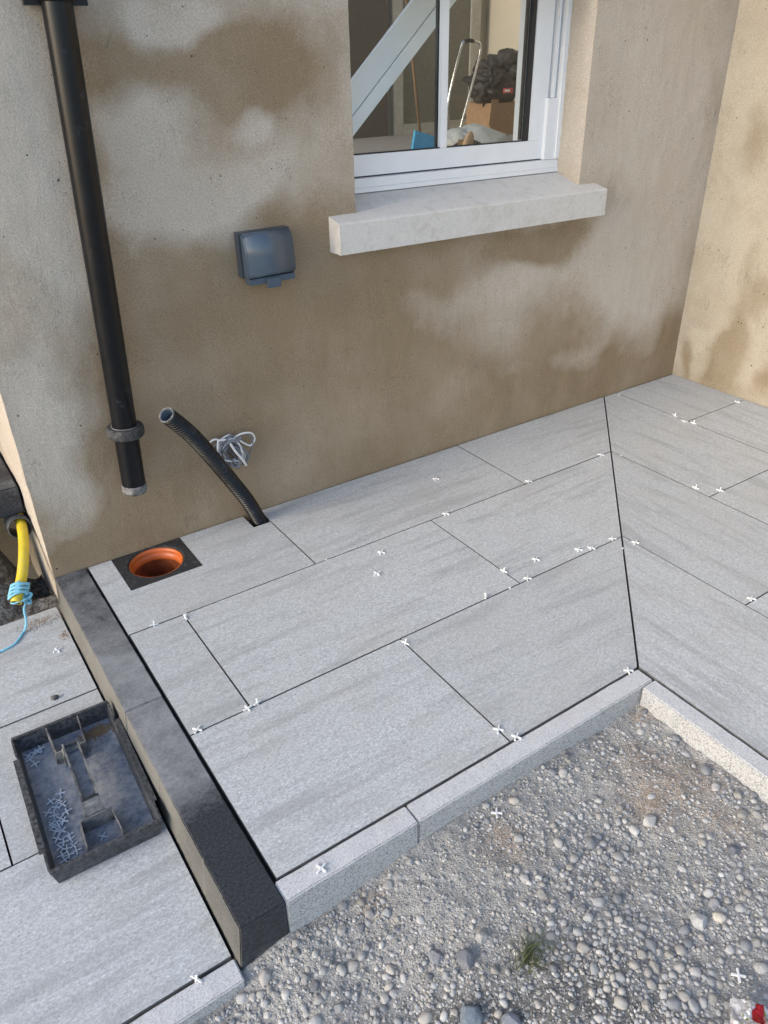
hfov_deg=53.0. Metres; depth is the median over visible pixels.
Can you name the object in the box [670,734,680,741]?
pebble
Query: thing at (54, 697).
stone chip
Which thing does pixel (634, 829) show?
pebble
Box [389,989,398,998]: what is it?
pebble
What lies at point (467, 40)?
step ladder
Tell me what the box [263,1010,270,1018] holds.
pebble
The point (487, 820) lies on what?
pebble
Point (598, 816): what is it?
pebble
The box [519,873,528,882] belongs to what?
stone
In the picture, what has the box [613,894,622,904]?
pebble
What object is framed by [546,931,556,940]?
pebble
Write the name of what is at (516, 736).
tile spacer
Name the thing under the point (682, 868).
pebble
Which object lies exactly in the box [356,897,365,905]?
stone
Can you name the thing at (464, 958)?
stone
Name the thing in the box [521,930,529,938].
stone
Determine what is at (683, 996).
pebble
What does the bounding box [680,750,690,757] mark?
pebble
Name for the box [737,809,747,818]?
pebble
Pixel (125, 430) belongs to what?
downpipe
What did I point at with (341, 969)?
pebble
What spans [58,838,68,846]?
tile spacer
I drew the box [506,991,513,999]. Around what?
stone
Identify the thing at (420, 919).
pebble
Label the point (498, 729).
tile spacer
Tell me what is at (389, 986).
pebble
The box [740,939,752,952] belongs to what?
pebble
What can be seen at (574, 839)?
pebble
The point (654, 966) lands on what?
stone
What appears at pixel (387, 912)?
stone
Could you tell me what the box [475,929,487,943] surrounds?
stone
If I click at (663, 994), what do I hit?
pebble
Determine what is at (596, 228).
house
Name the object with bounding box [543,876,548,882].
pebble
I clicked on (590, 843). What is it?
pebble
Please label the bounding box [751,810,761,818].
stone
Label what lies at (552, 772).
pebble
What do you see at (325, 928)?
pebble
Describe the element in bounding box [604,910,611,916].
stone
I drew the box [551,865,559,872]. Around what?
pebble
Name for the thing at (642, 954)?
stone
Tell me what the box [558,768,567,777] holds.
pebble
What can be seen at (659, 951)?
stone
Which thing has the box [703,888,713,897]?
pebble
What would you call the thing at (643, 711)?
stone
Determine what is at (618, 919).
pebble
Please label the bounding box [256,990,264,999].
pebble
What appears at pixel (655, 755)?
stone
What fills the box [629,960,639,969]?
pebble
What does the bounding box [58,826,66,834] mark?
tile spacer
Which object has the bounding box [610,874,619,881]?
pebble
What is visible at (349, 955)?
stone
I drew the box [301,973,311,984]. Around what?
stone
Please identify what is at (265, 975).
pebble
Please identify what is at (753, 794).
stone
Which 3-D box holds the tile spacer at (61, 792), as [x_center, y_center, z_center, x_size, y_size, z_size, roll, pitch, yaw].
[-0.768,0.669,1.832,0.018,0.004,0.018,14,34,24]
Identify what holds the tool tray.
on the patio bed at (132, 935)
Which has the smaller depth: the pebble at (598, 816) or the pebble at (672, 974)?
the pebble at (672, 974)
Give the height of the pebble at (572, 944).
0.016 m
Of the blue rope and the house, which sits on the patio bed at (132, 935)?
the blue rope
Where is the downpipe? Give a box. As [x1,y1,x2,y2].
[22,0,146,496]
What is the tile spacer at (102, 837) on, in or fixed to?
on the tool tray
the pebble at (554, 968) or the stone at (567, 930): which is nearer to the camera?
the pebble at (554, 968)
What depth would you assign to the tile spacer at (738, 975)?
1.41 m
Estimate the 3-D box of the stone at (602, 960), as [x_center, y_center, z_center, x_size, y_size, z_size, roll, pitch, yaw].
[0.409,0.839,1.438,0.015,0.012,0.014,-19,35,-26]
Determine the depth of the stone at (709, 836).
1.65 m
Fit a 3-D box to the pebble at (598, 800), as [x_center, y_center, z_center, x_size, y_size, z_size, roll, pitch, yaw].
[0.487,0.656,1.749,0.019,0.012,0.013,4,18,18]
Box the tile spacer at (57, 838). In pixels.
[52,835,62,843]
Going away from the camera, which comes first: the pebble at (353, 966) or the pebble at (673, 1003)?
the pebble at (673, 1003)
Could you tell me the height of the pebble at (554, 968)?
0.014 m
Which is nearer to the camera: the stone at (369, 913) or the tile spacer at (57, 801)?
the stone at (369, 913)
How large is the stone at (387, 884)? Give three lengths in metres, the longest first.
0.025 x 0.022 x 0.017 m
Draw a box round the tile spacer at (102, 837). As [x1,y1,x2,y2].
[98,832,107,841]
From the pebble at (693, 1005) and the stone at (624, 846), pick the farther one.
the stone at (624, 846)
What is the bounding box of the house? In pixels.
[0,0,767,614]
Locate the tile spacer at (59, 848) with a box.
[56,843,64,851]
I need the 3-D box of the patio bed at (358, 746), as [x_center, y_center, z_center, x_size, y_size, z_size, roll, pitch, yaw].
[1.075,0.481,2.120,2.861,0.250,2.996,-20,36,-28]
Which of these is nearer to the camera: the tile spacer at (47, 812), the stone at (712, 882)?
the stone at (712, 882)
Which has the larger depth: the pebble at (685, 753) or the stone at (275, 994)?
the pebble at (685, 753)
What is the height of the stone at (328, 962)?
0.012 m
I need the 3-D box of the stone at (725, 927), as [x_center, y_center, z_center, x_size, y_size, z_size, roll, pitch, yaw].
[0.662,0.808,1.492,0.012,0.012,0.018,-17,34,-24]
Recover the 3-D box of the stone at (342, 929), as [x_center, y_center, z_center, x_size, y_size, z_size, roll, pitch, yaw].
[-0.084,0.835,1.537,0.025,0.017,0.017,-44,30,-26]
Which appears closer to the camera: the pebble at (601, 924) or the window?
the pebble at (601, 924)
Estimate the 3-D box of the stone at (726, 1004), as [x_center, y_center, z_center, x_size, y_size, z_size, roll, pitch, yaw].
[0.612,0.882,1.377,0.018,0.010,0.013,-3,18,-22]
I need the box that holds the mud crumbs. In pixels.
[58,630,71,641]
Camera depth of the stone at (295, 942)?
1.51 m
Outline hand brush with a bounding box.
[458,131,473,144]
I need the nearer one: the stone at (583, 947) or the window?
the stone at (583, 947)
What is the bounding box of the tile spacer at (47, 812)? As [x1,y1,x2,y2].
[43,808,51,817]
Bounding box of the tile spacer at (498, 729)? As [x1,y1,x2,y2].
[493,725,503,733]
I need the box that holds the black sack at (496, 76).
[462,48,517,106]
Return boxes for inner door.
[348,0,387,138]
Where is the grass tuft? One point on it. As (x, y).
(531, 945)
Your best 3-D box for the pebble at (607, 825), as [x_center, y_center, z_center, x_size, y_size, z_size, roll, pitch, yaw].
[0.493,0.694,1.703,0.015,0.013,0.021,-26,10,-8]
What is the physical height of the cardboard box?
0.183 m
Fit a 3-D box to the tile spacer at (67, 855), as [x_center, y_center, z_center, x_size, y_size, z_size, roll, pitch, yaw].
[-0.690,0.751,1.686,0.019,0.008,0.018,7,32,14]
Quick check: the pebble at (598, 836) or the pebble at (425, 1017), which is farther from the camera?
the pebble at (598, 836)
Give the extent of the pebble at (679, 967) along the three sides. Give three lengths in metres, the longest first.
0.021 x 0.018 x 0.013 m
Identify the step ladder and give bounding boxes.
[447,38,481,130]
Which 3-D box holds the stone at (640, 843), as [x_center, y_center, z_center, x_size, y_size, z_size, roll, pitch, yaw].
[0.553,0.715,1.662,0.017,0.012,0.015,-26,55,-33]
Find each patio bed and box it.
[0,607,245,1023]
[88,374,767,931]
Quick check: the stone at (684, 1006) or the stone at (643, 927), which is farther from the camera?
the stone at (643, 927)
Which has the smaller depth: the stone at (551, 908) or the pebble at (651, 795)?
the stone at (551, 908)
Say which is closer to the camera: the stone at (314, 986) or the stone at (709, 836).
the stone at (314, 986)
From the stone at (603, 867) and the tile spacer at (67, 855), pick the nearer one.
the stone at (603, 867)
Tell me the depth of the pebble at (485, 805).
1.73 m
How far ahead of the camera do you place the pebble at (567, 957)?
1.45 m
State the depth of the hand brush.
3.40 m
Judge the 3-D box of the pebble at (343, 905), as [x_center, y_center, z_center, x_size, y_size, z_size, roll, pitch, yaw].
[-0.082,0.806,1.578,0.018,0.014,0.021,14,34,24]
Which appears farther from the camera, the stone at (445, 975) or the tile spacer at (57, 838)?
the tile spacer at (57, 838)
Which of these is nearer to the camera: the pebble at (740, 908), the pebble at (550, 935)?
the pebble at (550, 935)
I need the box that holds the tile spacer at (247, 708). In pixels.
[243,705,251,711]
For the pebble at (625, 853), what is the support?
on the gravel ground
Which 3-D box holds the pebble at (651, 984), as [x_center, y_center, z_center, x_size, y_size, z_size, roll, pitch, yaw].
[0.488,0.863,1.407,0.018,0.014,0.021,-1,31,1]
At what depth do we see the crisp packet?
1.34 m
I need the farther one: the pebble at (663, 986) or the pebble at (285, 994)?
the pebble at (285, 994)
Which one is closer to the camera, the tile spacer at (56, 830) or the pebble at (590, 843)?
the pebble at (590, 843)
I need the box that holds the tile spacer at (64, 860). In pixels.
[60,856,68,863]
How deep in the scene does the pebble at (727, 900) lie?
1.54 m
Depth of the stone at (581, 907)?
1.52 m
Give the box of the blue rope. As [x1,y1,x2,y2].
[0,580,32,652]
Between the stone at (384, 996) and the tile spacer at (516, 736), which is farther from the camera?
the tile spacer at (516, 736)
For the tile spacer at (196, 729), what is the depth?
1.85 m
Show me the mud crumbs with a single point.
(64, 634)
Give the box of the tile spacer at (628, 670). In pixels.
[623,667,633,673]
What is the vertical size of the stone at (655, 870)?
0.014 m
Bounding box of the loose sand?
[77,720,113,741]
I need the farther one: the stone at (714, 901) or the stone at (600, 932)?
the stone at (714, 901)
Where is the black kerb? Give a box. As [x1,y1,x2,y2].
[55,568,288,969]
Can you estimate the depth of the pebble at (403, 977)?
1.46 m
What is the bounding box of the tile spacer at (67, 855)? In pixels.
[63,851,73,859]
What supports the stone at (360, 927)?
on the gravel ground
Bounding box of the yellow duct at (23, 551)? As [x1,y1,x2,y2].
[10,512,28,604]
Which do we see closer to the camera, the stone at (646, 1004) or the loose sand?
the stone at (646, 1004)
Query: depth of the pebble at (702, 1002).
1.37 m
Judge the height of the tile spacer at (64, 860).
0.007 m
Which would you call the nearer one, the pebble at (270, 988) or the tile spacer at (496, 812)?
the pebble at (270, 988)
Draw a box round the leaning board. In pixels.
[351,0,455,135]
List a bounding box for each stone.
[234,1011,243,1015]
[249,992,256,1001]
[271,991,279,998]
[292,939,299,946]
[293,947,300,955]
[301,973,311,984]
[310,980,318,991]
[325,958,331,966]
[334,1001,344,1013]
[337,924,346,934]
[346,952,352,958]
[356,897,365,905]
[356,923,364,932]
[363,943,369,951]
[365,908,374,918]
[380,992,388,1003]
[382,907,391,917]
[383,879,393,889]
[394,916,400,922]
[405,857,412,864]
[425,972,433,980]
[428,949,444,964]
[442,971,449,980]
[456,948,473,969]
[460,1006,483,1023]
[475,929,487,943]
[490,965,499,974]
[501,1012,520,1023]
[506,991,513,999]
[514,834,522,841]
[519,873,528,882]
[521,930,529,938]
[536,958,544,966]
[537,888,546,899]
[540,839,546,845]
[548,903,555,912]
[549,822,555,828]
[550,898,557,903]
[562,925,572,934]
[565,892,572,900]
[576,903,586,912]
[577,942,589,953]
[583,911,593,922]
[589,860,595,867]
[590,962,598,974]
[597,929,604,936]
[599,957,606,964]
[600,864,606,870]
[602,854,609,860]
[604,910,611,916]
[607,846,615,852]
[610,866,620,872]
[615,818,621,825]
[616,804,623,811]
[618,945,625,952]
[622,844,628,851]
[632,746,638,751]
[636,930,644,938]
[637,840,644,846]
[637,949,647,959]
[638,922,648,931]
[640,708,647,714]
[641,999,650,1011]
[642,814,656,827]
[645,891,654,896]
[648,960,659,973]
[651,753,659,758]
[652,867,659,873]
[656,948,662,955]
[664,950,673,958]
[681,1001,687,1009]
[690,913,706,930]
[707,834,712,839]
[708,880,716,884]
[708,897,720,907]
[712,911,726,923]
[722,924,730,931]
[723,1001,729,1008]
[728,844,740,855]
[733,790,741,798]
[739,894,746,900]
[743,879,751,885]
[749,791,757,797]
[750,938,761,947]
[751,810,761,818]
[753,962,767,974]
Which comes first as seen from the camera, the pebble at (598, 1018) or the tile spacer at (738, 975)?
the pebble at (598, 1018)
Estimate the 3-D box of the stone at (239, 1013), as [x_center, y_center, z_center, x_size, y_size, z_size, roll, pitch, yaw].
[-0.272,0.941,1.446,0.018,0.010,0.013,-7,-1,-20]
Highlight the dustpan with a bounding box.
[411,130,433,148]
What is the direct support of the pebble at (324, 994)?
on the gravel ground
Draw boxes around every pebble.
[236,992,246,1004]
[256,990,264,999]
[259,968,271,985]
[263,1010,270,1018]
[267,984,273,993]
[281,988,290,999]
[282,957,288,965]
[313,995,323,1004]
[319,967,326,975]
[321,990,328,999]
[322,925,329,932]
[336,964,346,976]
[340,900,347,909]
[347,960,359,971]
[358,951,365,960]
[379,1004,387,1012]
[384,982,393,990]
[385,964,395,974]
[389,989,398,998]
[400,973,406,982]
[416,915,424,923]
[418,1011,432,1023]
[440,1010,447,1021]
[482,802,489,808]
[483,817,490,823]
[509,796,519,804]
[531,933,538,941]
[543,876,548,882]
[546,920,554,926]
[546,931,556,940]
[548,768,556,776]
[548,963,557,972]
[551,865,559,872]
[553,837,562,848]
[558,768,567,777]
[563,953,571,960]
[566,863,574,870]
[567,940,577,949]
[570,854,578,863]
[571,835,577,842]
[573,927,582,936]
[585,837,596,849]
[591,896,605,906]
[593,1013,603,1023]
[594,798,602,802]
[594,834,602,839]
[595,812,602,819]
[596,949,604,955]
[597,920,605,928]
[599,840,606,846]
[604,822,609,828]
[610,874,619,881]
[612,852,624,861]
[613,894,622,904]
[614,916,622,922]
[614,995,627,1009]
[615,972,625,982]
[620,850,628,857]
[622,831,628,838]
[629,825,639,834]
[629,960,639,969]
[637,728,645,734]
[644,938,657,951]
[644,967,651,977]
[646,979,656,989]
[647,793,655,798]
[658,983,668,991]
[659,990,667,999]
[666,996,681,1009]
[668,970,677,979]
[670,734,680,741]
[674,945,686,955]
[674,962,684,972]
[677,991,689,1001]
[678,865,686,871]
[678,924,689,934]
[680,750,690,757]
[682,938,692,947]
[687,998,699,1013]
[688,967,701,977]
[698,839,707,846]
[698,997,706,1008]
[700,765,710,775]
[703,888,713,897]
[706,976,715,986]
[708,993,717,1004]
[711,782,719,791]
[716,979,723,989]
[724,897,729,903]
[725,944,734,953]
[735,903,746,912]
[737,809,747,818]
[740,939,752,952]
[743,888,751,896]
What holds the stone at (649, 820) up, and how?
on the gravel ground
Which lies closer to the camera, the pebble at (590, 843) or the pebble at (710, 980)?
the pebble at (710, 980)
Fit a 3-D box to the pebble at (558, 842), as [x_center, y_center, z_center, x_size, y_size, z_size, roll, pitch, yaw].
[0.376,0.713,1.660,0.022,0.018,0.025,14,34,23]
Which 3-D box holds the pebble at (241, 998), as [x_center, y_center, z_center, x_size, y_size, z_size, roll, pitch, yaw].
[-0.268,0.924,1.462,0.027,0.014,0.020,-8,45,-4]
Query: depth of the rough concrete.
2.51 m
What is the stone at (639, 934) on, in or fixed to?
on the gravel ground
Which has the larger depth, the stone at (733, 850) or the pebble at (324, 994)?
the stone at (733, 850)
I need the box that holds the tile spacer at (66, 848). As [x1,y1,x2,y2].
[61,844,71,853]
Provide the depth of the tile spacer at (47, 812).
1.78 m
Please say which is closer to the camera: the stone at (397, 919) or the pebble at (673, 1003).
the pebble at (673, 1003)
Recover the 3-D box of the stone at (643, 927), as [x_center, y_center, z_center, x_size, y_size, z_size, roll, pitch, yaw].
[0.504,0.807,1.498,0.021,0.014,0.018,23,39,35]
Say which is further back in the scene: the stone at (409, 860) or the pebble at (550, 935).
the stone at (409, 860)
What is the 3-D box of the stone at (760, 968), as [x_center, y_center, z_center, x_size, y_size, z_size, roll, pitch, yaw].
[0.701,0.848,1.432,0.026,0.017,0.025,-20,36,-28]
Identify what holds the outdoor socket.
attached to the house
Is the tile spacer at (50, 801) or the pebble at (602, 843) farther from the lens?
the tile spacer at (50, 801)
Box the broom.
[405,0,420,131]
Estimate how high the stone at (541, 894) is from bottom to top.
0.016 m
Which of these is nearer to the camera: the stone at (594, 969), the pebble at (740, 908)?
the stone at (594, 969)
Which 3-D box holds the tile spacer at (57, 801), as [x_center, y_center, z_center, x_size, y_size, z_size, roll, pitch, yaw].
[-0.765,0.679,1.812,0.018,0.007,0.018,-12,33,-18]
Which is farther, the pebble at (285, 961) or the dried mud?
the dried mud
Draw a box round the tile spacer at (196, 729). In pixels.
[192,725,201,733]
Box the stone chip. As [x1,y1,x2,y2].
[50,694,58,700]
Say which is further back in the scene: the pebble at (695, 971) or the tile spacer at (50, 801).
the tile spacer at (50, 801)
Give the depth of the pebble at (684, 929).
1.49 m
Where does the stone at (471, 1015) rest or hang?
on the gravel ground
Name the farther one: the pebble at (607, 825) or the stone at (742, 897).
the pebble at (607, 825)
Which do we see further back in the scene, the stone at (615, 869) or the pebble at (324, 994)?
the stone at (615, 869)
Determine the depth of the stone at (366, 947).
1.50 m
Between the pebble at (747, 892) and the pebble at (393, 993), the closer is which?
the pebble at (393, 993)
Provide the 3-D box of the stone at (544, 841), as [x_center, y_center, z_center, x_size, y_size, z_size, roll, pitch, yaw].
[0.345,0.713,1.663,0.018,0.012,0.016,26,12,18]
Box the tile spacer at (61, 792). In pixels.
[55,789,65,797]
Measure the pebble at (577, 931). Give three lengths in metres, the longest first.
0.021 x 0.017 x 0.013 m
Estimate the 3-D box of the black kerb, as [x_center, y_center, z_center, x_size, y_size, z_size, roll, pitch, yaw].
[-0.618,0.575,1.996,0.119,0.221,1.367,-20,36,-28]
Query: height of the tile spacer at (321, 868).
0.004 m
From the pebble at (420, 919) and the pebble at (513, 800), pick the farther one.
the pebble at (513, 800)
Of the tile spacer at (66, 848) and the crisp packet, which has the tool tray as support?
the tile spacer at (66, 848)
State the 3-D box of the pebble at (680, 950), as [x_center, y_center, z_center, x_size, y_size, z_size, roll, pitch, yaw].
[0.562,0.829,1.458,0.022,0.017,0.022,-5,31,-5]
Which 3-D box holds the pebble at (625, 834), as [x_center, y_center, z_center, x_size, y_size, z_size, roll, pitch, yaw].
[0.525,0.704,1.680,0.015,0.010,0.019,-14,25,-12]
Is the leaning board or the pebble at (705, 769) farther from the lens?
the leaning board
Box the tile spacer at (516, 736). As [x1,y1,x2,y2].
[511,732,521,740]
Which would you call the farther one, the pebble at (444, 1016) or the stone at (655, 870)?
the stone at (655, 870)
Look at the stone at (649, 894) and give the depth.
1.55 m
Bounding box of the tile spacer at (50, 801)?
[46,798,55,804]
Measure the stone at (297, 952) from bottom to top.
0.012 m
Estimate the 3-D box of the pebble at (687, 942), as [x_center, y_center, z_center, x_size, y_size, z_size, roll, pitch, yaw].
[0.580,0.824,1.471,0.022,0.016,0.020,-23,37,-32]
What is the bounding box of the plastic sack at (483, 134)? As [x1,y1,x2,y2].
[447,123,506,145]
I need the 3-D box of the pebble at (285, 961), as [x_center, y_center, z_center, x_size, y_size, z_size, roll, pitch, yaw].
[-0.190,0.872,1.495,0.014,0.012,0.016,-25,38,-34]
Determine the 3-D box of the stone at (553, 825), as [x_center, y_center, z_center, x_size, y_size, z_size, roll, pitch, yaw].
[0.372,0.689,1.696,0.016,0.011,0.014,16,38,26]
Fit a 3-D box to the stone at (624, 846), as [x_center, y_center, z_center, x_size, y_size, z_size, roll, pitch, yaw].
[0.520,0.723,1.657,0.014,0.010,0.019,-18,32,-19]
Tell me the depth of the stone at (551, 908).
1.53 m
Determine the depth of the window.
2.77 m
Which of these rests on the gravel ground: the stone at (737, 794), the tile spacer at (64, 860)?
the stone at (737, 794)
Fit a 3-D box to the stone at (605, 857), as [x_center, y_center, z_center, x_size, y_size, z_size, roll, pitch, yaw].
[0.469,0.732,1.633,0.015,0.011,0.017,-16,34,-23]
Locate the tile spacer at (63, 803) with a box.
[58,800,66,808]
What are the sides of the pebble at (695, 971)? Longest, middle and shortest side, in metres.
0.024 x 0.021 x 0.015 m
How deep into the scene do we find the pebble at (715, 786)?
1.75 m
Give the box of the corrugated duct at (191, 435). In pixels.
[159,407,267,525]
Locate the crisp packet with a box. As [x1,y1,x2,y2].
[729,998,767,1023]
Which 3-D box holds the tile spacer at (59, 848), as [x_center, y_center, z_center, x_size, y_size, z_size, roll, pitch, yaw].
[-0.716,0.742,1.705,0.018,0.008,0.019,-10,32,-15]
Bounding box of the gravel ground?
[27,565,767,1023]
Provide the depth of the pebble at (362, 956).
1.49 m
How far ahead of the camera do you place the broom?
3.40 m
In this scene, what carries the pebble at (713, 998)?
on the gravel ground
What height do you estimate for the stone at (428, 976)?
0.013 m
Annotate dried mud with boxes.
[14,610,64,638]
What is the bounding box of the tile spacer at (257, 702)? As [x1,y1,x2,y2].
[253,698,260,705]
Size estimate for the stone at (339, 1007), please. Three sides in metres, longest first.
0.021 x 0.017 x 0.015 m
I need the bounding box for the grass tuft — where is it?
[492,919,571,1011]
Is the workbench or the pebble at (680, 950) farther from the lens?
the workbench
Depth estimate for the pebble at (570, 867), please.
1.61 m
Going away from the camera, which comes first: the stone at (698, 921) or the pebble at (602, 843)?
the stone at (698, 921)
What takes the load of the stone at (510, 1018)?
on the gravel ground
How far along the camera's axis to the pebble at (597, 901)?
1.54 m
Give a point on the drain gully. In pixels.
(152, 564)
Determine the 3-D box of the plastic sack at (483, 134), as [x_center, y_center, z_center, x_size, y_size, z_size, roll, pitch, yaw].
[0.419,-1.749,3.667,0.339,0.183,0.283,-7,31,-9]
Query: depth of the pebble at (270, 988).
1.46 m
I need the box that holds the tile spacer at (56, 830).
[51,826,59,835]
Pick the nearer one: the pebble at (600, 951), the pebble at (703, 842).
the pebble at (600, 951)
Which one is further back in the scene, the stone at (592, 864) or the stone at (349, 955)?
the stone at (592, 864)
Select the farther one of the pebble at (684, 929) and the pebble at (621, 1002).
the pebble at (684, 929)
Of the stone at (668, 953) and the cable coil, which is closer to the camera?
the stone at (668, 953)
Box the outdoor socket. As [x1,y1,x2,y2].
[234,225,295,287]
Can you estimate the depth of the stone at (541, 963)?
1.45 m
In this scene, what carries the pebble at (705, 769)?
on the gravel ground
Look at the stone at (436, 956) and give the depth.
1.47 m
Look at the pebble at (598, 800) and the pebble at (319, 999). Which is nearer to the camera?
the pebble at (319, 999)
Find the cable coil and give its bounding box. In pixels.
[209,432,255,468]
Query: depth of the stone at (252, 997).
1.46 m
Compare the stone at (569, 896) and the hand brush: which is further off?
the hand brush
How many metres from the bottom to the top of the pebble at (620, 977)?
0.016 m
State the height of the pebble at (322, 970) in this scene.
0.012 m
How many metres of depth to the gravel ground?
1.56 m
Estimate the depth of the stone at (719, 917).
1.50 m
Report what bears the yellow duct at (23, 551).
attached to the house
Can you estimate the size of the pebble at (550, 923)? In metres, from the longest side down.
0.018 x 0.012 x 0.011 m
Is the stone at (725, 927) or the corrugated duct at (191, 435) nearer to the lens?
the stone at (725, 927)
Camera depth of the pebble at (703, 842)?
1.65 m
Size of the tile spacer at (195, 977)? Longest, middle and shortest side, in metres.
0.025 x 0.025 x 0.004 m
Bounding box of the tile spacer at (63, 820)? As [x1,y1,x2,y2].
[58,816,68,825]
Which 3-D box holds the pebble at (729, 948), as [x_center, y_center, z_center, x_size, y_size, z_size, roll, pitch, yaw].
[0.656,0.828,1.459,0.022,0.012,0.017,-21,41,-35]
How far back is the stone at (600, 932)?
1.48 m
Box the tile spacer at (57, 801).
[54,797,62,804]
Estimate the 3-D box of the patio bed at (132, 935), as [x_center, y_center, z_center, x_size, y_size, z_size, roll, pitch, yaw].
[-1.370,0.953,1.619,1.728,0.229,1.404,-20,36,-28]
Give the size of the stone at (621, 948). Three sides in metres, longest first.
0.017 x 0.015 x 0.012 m
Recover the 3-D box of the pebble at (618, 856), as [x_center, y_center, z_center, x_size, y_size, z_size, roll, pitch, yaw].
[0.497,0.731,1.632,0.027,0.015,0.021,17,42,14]
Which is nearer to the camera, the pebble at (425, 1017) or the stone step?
the pebble at (425, 1017)
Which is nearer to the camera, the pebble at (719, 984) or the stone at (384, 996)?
the pebble at (719, 984)
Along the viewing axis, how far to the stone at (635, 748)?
1.86 m
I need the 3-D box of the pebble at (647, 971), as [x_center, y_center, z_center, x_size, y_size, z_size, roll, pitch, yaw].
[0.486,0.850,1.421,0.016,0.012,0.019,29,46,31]
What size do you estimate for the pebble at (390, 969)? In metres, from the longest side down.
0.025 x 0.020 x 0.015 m
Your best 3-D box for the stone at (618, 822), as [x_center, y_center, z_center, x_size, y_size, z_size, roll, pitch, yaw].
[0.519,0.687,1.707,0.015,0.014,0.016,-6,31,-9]
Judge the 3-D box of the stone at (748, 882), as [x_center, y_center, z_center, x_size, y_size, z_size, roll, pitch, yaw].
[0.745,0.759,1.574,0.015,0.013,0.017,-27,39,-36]
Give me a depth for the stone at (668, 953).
1.45 m
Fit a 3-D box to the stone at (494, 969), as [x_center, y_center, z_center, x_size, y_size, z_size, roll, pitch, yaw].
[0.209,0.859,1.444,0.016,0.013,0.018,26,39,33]
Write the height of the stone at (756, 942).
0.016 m
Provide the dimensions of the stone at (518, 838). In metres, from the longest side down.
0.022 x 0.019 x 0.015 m
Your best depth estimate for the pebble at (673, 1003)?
1.37 m
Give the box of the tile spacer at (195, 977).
[190,973,201,982]
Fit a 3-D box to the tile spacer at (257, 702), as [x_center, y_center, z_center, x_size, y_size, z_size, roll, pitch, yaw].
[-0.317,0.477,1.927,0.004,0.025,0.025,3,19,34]
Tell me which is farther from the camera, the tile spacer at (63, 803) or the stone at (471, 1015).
the tile spacer at (63, 803)
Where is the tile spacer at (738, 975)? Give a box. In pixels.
[731,968,745,982]
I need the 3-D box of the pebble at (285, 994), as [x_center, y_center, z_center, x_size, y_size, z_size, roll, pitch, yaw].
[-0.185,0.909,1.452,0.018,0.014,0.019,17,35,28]
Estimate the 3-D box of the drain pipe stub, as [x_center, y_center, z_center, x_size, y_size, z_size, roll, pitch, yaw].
[-1.200,0.038,2.524,0.077,0.099,0.137,-20,36,-28]
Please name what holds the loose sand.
in the tool tray
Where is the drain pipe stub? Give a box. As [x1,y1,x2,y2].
[3,511,31,538]
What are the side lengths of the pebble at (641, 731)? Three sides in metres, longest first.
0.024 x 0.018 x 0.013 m
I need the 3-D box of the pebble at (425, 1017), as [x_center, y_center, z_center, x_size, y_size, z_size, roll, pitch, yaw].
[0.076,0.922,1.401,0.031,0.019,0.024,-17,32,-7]
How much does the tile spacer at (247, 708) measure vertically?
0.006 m
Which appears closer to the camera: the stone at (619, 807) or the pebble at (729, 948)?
the pebble at (729, 948)
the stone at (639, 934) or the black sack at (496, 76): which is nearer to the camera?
the stone at (639, 934)
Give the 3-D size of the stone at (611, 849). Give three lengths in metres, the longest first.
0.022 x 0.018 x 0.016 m
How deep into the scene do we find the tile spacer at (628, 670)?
2.00 m
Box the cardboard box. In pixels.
[466,99,514,133]
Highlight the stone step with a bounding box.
[0,456,23,518]
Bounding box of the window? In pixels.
[354,0,572,193]
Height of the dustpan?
0.132 m
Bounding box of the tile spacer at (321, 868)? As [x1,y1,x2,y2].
[316,863,326,873]
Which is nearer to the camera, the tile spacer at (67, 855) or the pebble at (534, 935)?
the pebble at (534, 935)
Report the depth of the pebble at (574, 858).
1.62 m
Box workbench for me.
[353,132,512,153]
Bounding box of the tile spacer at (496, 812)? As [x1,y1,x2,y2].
[491,808,501,817]
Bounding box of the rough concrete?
[0,550,59,625]
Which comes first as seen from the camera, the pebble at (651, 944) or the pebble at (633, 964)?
the pebble at (633, 964)
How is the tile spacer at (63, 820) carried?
on the tool tray
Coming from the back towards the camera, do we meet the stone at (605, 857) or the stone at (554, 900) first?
the stone at (605, 857)
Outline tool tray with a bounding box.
[11,700,161,882]
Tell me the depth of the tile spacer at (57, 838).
1.72 m
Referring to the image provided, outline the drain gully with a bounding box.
[112,538,201,590]
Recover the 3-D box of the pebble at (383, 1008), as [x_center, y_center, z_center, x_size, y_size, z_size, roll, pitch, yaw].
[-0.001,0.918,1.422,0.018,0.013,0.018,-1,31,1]
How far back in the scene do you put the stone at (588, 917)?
1.51 m

